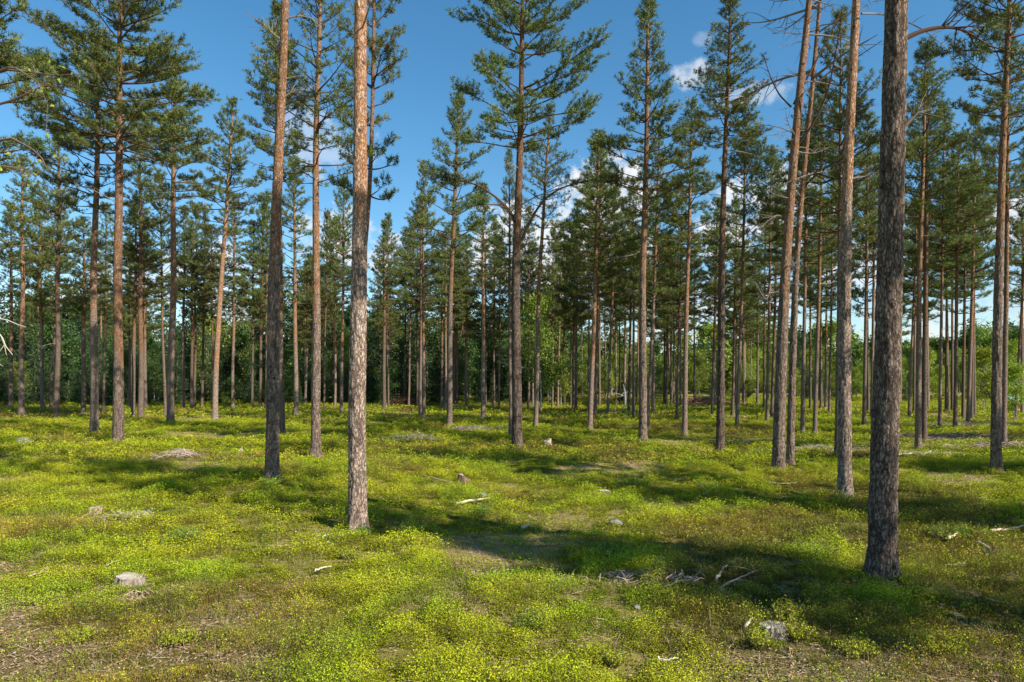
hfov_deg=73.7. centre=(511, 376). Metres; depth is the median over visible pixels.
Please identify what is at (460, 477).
tree stump
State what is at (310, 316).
pine tree
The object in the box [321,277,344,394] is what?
pine tree
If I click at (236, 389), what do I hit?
birch tree
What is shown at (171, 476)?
bilberry undergrowth
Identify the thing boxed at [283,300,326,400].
spruce tree
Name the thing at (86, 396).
spruce tree
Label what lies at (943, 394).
spruce tree
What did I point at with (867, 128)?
pine tree
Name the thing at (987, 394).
spruce tree
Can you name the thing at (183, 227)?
pine tree
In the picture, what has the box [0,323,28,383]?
birch tree
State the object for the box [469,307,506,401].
spruce tree
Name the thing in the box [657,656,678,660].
fallen branch
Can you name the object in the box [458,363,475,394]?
birch tree
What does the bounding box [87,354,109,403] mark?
spruce tree
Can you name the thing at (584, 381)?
birch tree
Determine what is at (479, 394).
spruce tree
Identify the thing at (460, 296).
pine tree
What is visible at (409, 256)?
pine tree
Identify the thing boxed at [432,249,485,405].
pine tree
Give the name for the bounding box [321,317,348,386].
birch tree
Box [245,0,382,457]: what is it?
pine tree
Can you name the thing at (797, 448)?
brushwood pile
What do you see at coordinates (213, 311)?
pine tree
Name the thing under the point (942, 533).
shrub
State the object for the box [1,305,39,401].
spruce tree
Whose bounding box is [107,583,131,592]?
shrub
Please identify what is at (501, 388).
spruce tree
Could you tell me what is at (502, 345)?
birch tree
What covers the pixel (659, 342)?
pine tree
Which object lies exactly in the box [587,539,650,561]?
shrub
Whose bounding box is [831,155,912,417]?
pine tree
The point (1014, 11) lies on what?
pine tree
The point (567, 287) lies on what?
pine tree
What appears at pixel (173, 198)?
pine tree
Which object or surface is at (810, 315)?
pine tree
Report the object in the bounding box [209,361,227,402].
spruce tree
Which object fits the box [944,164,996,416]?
pine tree
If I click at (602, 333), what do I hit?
pine tree
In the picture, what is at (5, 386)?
spruce tree
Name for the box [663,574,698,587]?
fallen branch
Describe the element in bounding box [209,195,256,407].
pine tree
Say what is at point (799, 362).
spruce tree
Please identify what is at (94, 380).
pine tree
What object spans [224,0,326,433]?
pine tree
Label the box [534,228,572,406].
pine tree
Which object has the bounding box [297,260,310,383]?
pine tree
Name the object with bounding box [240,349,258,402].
spruce tree
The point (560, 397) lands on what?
spruce tree
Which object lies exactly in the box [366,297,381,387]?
spruce tree
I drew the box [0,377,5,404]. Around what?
spruce tree
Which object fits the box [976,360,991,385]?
birch tree
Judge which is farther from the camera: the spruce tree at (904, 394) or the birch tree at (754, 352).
the birch tree at (754, 352)
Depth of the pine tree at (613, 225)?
41.80 m
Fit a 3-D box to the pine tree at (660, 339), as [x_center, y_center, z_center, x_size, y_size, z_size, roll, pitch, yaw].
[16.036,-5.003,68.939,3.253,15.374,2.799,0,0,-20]
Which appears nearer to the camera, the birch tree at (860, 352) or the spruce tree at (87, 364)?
the spruce tree at (87, 364)
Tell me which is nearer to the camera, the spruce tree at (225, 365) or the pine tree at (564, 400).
the pine tree at (564, 400)
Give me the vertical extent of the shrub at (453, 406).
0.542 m
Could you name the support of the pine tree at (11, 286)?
on the ground at (522, 551)
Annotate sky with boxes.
[0,0,1023,371]
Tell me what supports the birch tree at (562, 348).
on the ground at (522, 551)
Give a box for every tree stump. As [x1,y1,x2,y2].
[87,505,104,514]
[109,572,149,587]
[457,474,470,483]
[542,438,551,444]
[596,489,611,495]
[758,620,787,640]
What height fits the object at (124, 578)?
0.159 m
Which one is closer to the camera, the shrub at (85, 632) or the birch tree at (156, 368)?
the shrub at (85, 632)
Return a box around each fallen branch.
[27,568,53,576]
[456,497,489,503]
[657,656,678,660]
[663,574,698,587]
[715,565,727,580]
[718,564,765,589]
[990,525,1023,530]
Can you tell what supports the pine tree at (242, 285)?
on the ground at (522, 551)
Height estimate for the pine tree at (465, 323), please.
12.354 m
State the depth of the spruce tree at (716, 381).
77.34 m
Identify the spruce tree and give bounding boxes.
[0,319,8,400]
[0,320,8,385]
[0,359,14,404]
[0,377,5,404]
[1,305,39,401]
[13,290,64,398]
[13,338,53,404]
[26,327,67,400]
[44,351,62,400]
[53,327,87,401]
[60,314,89,397]
[60,379,67,405]
[67,367,80,403]
[77,326,112,400]
[78,376,89,403]
[87,324,108,394]
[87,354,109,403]
[100,359,126,405]
[105,299,153,401]
[105,320,126,398]
[124,344,152,403]
[147,308,189,401]
[147,375,154,404]
[148,328,168,399]
[156,350,176,402]
[158,342,189,402]
[168,322,189,398]
[175,330,190,394]
[177,308,211,399]
[187,383,197,403]
[196,333,222,401]
[204,299,244,400]
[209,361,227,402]
[240,315,264,401]
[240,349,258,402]
[255,322,290,401]
[264,343,290,403]
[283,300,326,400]
[292,376,303,403]
[293,286,338,399]
[299,344,323,402]
[308,357,327,401]
[325,358,343,403]
[331,351,348,396]
[339,361,348,401]
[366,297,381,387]
[366,329,378,400]
[366,363,377,402]
[367,301,398,400]
[374,375,381,403]
[381,333,402,398]
[390,342,415,401]
[397,304,435,399]
[406,335,429,395]
[412,360,428,403]
[426,335,443,397]
[426,347,444,402]
[429,321,461,400]
[440,314,463,397]
[461,304,504,397]
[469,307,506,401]
[473,371,480,402]
[488,369,497,402]
[490,322,507,395]
[496,375,504,400]
[500,331,523,398]
[500,356,511,401]
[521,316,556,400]
[521,327,539,397]
[521,347,534,402]
[543,326,578,401]
[617,362,631,401]
[655,363,662,400]
[662,347,675,394]
[704,372,711,400]
[710,353,729,397]
[787,341,806,396]
[799,364,813,398]
[805,347,823,396]
[812,357,827,400]
[827,350,835,397]
[851,357,855,396]
[902,382,907,400]
[905,368,912,396]
[930,352,944,396]
[960,361,978,398]
[977,357,990,397]
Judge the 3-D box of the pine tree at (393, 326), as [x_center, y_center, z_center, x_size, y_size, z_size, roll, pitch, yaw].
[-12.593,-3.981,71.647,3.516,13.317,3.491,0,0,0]
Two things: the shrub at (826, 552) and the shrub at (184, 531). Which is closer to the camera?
the shrub at (826, 552)
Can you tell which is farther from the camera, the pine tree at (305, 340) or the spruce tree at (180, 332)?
the spruce tree at (180, 332)
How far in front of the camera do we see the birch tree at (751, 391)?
67.10 m
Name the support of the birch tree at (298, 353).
on the ground at (522, 551)
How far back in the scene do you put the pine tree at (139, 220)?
38.68 m
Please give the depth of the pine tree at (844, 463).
14.01 m
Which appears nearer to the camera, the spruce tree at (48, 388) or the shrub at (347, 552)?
the shrub at (347, 552)
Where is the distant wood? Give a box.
[0,269,1020,395]
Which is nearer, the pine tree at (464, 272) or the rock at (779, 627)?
the rock at (779, 627)
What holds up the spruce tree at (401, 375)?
on the ground at (522, 551)
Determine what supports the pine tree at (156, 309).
on the ground at (522, 551)
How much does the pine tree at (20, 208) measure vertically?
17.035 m
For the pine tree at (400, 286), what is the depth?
58.36 m
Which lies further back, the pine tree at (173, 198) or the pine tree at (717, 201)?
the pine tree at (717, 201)
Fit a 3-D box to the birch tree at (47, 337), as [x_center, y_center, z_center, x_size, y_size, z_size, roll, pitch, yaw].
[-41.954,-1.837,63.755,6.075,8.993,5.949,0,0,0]
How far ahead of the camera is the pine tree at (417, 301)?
55.80 m
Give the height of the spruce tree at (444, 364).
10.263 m
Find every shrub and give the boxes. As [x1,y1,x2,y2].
[2,591,66,610]
[44,620,104,645]
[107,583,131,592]
[132,582,154,594]
[156,624,200,646]
[164,526,204,540]
[219,391,233,407]
[256,476,287,484]
[337,545,362,559]
[352,525,373,537]
[445,404,465,409]
[475,503,490,514]
[511,607,551,630]
[580,388,588,407]
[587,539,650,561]
[598,649,627,668]
[613,475,651,488]
[743,624,771,648]
[753,623,771,636]
[766,468,791,474]
[770,594,804,622]
[774,614,816,640]
[783,538,844,560]
[829,493,864,503]
[830,636,880,658]
[848,570,895,587]
[891,623,972,654]
[899,570,913,582]
[917,521,977,537]
[952,544,1023,564]
[952,548,986,564]
[1007,361,1023,422]
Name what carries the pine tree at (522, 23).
on the ground at (522, 551)
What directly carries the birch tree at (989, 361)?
on the ground at (522, 551)
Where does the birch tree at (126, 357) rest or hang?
on the ground at (522, 551)
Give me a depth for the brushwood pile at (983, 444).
22.81 m
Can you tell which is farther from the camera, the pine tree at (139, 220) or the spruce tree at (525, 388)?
the spruce tree at (525, 388)
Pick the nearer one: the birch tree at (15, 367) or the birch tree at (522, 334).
the birch tree at (15, 367)
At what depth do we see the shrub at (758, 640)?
6.01 m
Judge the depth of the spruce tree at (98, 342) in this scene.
80.13 m
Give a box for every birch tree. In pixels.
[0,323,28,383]
[4,359,32,394]
[24,314,89,383]
[75,342,98,380]
[99,330,127,378]
[123,345,149,391]
[125,331,161,374]
[138,343,165,400]
[147,360,175,402]
[185,312,235,387]
[214,318,258,386]
[220,323,256,396]
[225,374,243,397]
[242,349,264,379]
[258,371,264,397]
[283,343,298,383]
[284,363,300,396]
[287,334,310,380]
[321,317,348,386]
[337,331,376,388]
[372,361,399,396]
[377,333,413,398]
[406,314,444,398]
[435,339,472,400]
[443,335,480,397]
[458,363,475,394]
[460,332,492,384]
[480,324,511,385]
[489,328,531,382]
[524,360,542,392]
[534,314,579,400]
[534,359,556,394]
[541,351,580,406]
[543,334,569,390]
[565,330,585,378]
[577,343,587,394]
[577,363,587,398]
[580,339,612,389]
[597,366,613,397]
[601,349,618,388]
[611,350,631,388]
[621,350,636,381]
[626,338,657,389]
[631,379,638,396]
[655,367,669,398]
[660,364,682,389]
[682,348,705,390]
[688,356,708,395]
[690,349,711,393]
[725,382,731,395]
[726,356,755,388]
[728,348,762,389]
[740,377,754,396]
[746,345,762,396]
[752,357,775,395]
[759,352,775,383]
[759,360,766,383]
[786,352,788,384]
[786,368,800,394]
[796,349,814,386]
[819,361,833,390]
[828,356,852,391]
[851,347,870,384]
[851,362,870,395]
[851,365,861,397]
[902,355,909,385]
[929,348,950,399]
[929,364,950,393]
[930,351,950,384]
[943,373,961,399]
[949,348,980,393]
[958,357,980,394]
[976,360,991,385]
[981,340,1013,380]
[1008,338,1020,394]
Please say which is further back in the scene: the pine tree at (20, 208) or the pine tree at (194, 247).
the pine tree at (194, 247)
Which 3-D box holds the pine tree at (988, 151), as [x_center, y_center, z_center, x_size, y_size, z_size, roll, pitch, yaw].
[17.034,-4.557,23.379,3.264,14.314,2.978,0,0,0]
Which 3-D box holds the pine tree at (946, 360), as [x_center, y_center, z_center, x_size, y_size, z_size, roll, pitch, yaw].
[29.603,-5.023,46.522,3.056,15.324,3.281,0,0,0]
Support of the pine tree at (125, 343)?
on the ground at (522, 551)
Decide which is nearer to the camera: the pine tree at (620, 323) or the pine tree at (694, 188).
the pine tree at (694, 188)
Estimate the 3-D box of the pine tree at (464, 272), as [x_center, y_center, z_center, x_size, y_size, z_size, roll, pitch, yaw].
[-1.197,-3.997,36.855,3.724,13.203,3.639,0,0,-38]
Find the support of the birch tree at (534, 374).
on the ground at (522, 551)
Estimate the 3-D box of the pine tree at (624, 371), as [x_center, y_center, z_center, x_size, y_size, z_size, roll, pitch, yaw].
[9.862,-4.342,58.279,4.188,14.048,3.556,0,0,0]
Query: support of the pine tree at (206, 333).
on the ground at (522, 551)
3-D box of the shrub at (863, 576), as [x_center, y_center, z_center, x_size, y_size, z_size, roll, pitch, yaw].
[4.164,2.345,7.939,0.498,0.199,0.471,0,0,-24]
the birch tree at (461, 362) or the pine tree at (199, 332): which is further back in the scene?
the pine tree at (199, 332)
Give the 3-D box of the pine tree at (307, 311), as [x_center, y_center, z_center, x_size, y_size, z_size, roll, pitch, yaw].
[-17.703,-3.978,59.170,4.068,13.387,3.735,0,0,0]
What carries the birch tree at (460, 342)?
on the ground at (522, 551)
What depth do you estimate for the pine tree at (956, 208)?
30.76 m
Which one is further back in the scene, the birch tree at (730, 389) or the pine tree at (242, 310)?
the pine tree at (242, 310)
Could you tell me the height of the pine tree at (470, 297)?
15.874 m
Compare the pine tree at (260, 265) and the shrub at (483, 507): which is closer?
the shrub at (483, 507)
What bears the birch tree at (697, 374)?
on the ground at (522, 551)
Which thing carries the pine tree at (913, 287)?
on the ground at (522, 551)
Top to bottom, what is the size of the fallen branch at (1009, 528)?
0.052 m
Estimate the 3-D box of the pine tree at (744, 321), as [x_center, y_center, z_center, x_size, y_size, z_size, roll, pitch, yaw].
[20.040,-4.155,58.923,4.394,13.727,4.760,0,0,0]
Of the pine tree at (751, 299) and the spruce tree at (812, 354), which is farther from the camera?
the spruce tree at (812, 354)
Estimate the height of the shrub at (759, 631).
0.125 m
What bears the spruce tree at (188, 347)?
on the ground at (522, 551)
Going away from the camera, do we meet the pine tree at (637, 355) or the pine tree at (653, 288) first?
the pine tree at (653, 288)
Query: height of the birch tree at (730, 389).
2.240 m
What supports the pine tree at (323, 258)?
on the ground at (522, 551)
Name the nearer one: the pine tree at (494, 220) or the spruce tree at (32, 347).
the pine tree at (494, 220)
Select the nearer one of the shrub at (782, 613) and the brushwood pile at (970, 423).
the shrub at (782, 613)
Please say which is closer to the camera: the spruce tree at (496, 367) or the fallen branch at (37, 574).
the fallen branch at (37, 574)
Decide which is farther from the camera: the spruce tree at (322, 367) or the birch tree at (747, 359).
the birch tree at (747, 359)
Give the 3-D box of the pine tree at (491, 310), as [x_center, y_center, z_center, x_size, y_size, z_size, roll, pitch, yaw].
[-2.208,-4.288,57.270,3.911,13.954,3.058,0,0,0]
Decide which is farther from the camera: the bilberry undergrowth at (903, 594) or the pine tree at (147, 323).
the pine tree at (147, 323)
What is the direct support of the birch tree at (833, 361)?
on the ground at (522, 551)
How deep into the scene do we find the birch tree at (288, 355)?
64.44 m
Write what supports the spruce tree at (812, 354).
on the ground at (522, 551)
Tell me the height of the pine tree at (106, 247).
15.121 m
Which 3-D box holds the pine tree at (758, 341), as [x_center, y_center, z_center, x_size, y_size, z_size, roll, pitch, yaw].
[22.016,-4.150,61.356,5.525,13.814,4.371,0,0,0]
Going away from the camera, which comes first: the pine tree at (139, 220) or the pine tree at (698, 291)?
the pine tree at (139, 220)
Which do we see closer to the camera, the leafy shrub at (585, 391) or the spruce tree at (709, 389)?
the leafy shrub at (585, 391)
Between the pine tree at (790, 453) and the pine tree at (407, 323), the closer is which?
the pine tree at (790, 453)
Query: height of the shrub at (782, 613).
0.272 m
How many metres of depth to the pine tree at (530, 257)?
53.08 m
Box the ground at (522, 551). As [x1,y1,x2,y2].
[0,387,1023,681]
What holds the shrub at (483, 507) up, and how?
on the ground at (522, 551)
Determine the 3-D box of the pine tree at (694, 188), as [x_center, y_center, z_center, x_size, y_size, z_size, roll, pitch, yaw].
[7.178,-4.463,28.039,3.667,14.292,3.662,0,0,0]
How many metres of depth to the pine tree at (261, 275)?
50.94 m
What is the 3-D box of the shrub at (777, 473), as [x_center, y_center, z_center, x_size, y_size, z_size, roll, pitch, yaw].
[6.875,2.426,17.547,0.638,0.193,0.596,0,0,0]
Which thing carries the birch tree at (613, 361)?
on the ground at (522, 551)
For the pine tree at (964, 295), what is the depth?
39.94 m
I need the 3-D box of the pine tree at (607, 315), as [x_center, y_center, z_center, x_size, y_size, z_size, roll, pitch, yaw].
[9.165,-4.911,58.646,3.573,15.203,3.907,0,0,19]
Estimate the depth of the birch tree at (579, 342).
74.29 m
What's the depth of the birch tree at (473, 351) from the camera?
63.32 m
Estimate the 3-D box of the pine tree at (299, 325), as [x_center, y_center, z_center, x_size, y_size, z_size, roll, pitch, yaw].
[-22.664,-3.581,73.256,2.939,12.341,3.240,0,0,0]
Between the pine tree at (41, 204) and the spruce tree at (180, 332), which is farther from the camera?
the spruce tree at (180, 332)
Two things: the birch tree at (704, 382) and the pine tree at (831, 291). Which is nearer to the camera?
the pine tree at (831, 291)
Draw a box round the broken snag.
[616,384,626,405]
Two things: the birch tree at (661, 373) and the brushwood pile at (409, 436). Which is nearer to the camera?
the brushwood pile at (409, 436)
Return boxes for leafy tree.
[520,285,578,411]
[959,344,1013,412]
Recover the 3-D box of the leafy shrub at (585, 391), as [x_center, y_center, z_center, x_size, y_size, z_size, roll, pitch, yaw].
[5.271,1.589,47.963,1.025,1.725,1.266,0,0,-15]
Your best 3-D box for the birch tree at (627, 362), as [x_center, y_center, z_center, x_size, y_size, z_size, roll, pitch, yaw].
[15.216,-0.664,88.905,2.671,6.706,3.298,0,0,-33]
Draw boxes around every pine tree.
[0,0,107,174]
[0,59,86,364]
[0,152,71,414]
[0,200,42,408]
[6,198,78,408]
[11,0,220,444]
[12,135,105,418]
[12,201,89,408]
[18,273,54,389]
[27,31,158,432]
[39,281,66,347]
[48,215,128,414]
[73,200,130,410]
[80,260,112,375]
[85,303,107,350]
[97,192,177,416]
[104,138,170,416]
[107,234,158,408]
[108,279,148,350]
[115,55,226,423]
[122,165,198,414]
[122,230,169,409]
[131,298,153,341]
[164,204,203,407]
[166,220,218,408]
[167,210,218,407]
[184,96,271,419]
[184,223,243,409]
[185,207,219,407]
[188,302,210,387]
[189,313,214,391]
[201,289,224,334]
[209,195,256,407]
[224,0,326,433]
[225,219,285,407]
[230,274,254,396]
[239,202,269,408]
[241,198,287,407]
[245,0,332,482]
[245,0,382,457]
[245,288,264,354]
[253,154,331,414]
[285,253,339,395]
[286,254,323,402]
[288,288,310,369]
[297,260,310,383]
[299,264,330,338]
[306,214,351,405]
[307,208,347,409]
[319,172,352,413]
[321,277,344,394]
[323,290,344,341]
[326,0,409,435]
[346,0,381,533]
[367,211,410,406]
[367,219,409,409]
[371,286,399,366]
[377,285,407,342]
[386,226,425,397]
[390,224,428,405]
[393,302,414,377]
[395,195,455,414]
[405,159,444,418]
[405,228,433,405]
[406,291,418,384]
[409,91,493,427]
[416,233,461,406]
[419,232,475,409]
[428,0,612,450]
[428,286,447,388]
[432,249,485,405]
[435,216,476,404]
[443,234,489,406]
[448,182,520,419]
[452,288,477,341]
[458,286,474,360]
[464,244,504,403]
[474,216,507,406]
[476,239,525,406]
[486,147,535,434]
[501,203,558,407]
[512,101,577,426]
[520,240,558,405]
[531,225,572,405]
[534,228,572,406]
[540,258,581,403]
[542,128,653,428]
[551,198,592,410]
[552,234,599,408]
[557,258,583,405]
[560,132,628,420]
[565,198,610,409]
[570,169,631,417]
[577,285,590,397]
[579,271,624,404]
[584,244,625,403]
[586,291,603,347]
[588,0,710,442]
[591,187,639,413]
[601,225,652,411]
[601,243,629,405]
[603,313,621,395]
[606,259,637,404]
[608,266,648,404]
[609,177,653,417]
[624,125,696,428]
[626,199,678,412]
[627,271,650,402]
[635,300,663,334]
[637,249,688,403]
[646,194,725,418]
[646,236,696,403]
[648,93,728,436]
[649,242,695,402]
[655,258,691,403]
[655,316,677,379]
[658,233,700,404]
[658,278,677,397]
[674,252,717,405]
[679,0,777,452]
[683,195,750,415]
[694,255,736,404]
[703,86,782,426]
[704,193,765,415]
[711,250,762,404]
[723,0,881,465]
[725,253,767,404]
[726,254,777,403]
[726,273,754,399]
[732,250,760,400]
[735,144,801,420]
[738,212,780,407]
[740,160,816,417]
[742,268,763,392]
[750,0,877,471]
[751,116,857,432]
[761,76,877,434]
[777,3,923,455]
[787,0,956,498]
[790,229,836,408]
[791,208,855,407]
[798,167,864,413]
[799,207,836,409]
[827,110,906,425]
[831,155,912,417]
[851,184,877,412]
[859,34,982,449]
[862,0,1023,586]
[900,273,911,401]
[902,188,945,417]
[902,202,950,408]
[902,277,911,335]
[903,100,986,427]
[903,217,949,412]
[905,70,968,442]
[911,129,997,429]
[920,0,1023,472]
[922,194,969,410]
[928,103,1020,423]
[928,215,962,409]
[929,211,976,409]
[932,171,1022,417]
[933,177,994,417]
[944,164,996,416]
[960,32,1023,443]
[991,137,1023,420]
[1003,206,1023,412]
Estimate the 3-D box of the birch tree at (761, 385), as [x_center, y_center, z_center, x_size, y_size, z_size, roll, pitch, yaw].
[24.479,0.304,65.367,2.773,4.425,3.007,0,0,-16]
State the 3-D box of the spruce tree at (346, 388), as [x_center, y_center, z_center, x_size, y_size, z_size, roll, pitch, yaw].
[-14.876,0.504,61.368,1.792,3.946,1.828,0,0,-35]
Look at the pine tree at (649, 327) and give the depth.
65.92 m
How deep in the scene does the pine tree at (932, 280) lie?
48.20 m
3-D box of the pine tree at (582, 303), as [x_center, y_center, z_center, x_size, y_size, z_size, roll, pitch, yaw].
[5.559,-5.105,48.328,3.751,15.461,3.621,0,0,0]
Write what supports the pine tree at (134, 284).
on the ground at (522, 551)
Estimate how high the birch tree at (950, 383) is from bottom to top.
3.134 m
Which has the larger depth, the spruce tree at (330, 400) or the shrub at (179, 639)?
the spruce tree at (330, 400)
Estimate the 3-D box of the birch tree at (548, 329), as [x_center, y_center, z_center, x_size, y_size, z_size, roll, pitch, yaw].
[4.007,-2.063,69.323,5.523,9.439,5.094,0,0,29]
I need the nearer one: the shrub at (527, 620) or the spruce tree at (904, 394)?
the shrub at (527, 620)
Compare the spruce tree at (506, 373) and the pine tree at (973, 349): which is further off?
the spruce tree at (506, 373)
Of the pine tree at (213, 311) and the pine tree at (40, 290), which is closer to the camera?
the pine tree at (40, 290)
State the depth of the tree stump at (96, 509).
11.81 m
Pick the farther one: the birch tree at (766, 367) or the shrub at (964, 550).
the birch tree at (766, 367)
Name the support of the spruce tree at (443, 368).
on the ground at (522, 551)
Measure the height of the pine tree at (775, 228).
15.156 m
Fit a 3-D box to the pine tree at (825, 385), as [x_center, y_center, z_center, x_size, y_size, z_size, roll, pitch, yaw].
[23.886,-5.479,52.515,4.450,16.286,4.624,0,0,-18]
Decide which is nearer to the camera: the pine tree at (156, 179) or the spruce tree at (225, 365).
the pine tree at (156, 179)
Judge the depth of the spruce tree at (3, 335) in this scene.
81.40 m
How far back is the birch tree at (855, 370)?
74.57 m
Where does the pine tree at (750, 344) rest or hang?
on the ground at (522, 551)
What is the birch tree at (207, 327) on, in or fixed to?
on the ground at (522, 551)
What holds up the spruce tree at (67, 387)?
on the ground at (522, 551)
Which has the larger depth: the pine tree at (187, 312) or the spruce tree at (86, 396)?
the spruce tree at (86, 396)
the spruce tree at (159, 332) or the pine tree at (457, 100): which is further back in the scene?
the spruce tree at (159, 332)
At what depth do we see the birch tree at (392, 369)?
56.85 m
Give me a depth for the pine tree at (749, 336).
57.91 m
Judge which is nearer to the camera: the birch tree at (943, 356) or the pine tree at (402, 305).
the pine tree at (402, 305)
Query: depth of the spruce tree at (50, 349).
63.52 m
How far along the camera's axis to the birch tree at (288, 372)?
60.39 m
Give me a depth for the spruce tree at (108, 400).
58.04 m
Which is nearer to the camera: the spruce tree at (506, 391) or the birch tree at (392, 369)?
the birch tree at (392, 369)
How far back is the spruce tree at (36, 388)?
58.23 m
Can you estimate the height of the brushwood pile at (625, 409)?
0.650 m
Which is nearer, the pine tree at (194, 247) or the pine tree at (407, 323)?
the pine tree at (194, 247)
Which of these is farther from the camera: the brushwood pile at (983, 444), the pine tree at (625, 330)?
the pine tree at (625, 330)
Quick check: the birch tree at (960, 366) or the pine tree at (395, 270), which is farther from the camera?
the birch tree at (960, 366)
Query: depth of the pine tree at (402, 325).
83.28 m
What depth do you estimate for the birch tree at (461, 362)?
58.72 m
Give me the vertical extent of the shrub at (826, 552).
0.262 m
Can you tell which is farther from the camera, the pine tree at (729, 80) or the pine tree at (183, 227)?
the pine tree at (183, 227)
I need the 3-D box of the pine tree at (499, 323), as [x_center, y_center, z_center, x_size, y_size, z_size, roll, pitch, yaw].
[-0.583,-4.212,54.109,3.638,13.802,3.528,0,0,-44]
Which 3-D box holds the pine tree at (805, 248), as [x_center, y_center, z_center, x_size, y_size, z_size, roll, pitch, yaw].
[12.481,-4.322,29.328,4.068,13.898,4.527,0,0,0]
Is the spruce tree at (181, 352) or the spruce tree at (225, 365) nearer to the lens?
the spruce tree at (225, 365)
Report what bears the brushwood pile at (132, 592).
on the ground at (522, 551)
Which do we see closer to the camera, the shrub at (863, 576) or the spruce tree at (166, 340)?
the shrub at (863, 576)
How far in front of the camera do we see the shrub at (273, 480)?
14.43 m
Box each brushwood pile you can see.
[87,507,152,521]
[114,587,152,602]
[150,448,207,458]
[373,394,437,405]
[376,431,448,441]
[432,425,507,429]
[584,566,731,585]
[600,407,665,412]
[665,393,758,405]
[758,444,869,450]
[813,431,1021,440]
[899,421,1022,426]
[899,449,957,455]
[935,438,1023,448]
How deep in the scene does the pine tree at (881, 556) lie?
8.06 m
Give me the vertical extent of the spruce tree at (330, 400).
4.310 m
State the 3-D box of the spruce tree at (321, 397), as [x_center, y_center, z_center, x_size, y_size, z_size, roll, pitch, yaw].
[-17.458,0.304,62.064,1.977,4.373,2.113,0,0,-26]
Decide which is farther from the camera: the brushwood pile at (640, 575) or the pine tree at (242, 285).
the pine tree at (242, 285)
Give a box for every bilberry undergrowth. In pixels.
[0,395,1023,421]
[0,414,1023,465]
[0,452,1023,564]
[0,532,1023,681]
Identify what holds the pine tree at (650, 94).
on the ground at (522, 551)
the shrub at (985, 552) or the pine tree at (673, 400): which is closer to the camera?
the shrub at (985, 552)
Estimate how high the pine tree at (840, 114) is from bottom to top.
13.656 m
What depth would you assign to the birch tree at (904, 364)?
72.08 m
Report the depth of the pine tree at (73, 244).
49.68 m
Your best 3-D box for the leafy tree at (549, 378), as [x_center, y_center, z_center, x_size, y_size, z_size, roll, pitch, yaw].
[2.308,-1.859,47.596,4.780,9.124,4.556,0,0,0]
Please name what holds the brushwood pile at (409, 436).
on the ground at (522, 551)
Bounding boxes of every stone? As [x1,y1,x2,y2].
[15,437,34,442]
[607,518,622,525]
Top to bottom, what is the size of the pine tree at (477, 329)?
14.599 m
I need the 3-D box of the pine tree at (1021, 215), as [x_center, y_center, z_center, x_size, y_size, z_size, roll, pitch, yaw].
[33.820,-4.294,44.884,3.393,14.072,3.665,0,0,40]
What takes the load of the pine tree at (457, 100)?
on the ground at (522, 551)
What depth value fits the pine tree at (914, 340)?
44.37 m
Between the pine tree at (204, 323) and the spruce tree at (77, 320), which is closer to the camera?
the pine tree at (204, 323)
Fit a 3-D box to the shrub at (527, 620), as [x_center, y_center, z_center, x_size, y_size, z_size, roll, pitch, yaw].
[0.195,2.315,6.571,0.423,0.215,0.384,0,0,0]
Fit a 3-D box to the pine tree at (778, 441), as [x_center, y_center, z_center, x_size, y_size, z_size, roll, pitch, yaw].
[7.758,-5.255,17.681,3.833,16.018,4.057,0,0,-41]
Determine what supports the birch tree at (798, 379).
on the ground at (522, 551)
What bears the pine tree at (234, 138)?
on the ground at (522, 551)
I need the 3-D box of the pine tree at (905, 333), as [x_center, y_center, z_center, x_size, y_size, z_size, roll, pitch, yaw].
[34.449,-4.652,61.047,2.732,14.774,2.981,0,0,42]
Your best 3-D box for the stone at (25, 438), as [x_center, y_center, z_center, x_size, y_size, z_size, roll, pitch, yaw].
[-17.065,2.261,23.838,0.535,0.316,0.494,0,0,0]
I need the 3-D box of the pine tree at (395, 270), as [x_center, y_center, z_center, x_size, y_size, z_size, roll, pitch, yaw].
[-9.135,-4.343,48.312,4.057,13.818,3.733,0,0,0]
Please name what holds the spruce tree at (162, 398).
on the ground at (522, 551)
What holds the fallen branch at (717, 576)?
on the ground at (522, 551)
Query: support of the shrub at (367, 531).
on the ground at (522, 551)
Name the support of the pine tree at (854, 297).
on the ground at (522, 551)
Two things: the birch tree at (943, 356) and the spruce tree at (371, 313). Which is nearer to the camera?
the spruce tree at (371, 313)
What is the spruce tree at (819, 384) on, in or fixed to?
on the ground at (522, 551)
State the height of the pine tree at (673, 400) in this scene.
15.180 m
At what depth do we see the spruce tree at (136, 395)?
61.12 m
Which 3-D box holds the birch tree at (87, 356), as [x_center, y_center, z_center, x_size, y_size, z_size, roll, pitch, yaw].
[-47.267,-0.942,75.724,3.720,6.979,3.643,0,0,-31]
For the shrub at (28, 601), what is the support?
on the ground at (522, 551)
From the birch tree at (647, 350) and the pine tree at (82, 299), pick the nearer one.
the pine tree at (82, 299)
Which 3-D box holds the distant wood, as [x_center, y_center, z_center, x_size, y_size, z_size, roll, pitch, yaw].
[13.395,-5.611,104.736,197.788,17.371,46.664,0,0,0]
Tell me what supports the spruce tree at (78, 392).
on the ground at (522, 551)
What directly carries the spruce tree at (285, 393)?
on the ground at (522, 551)

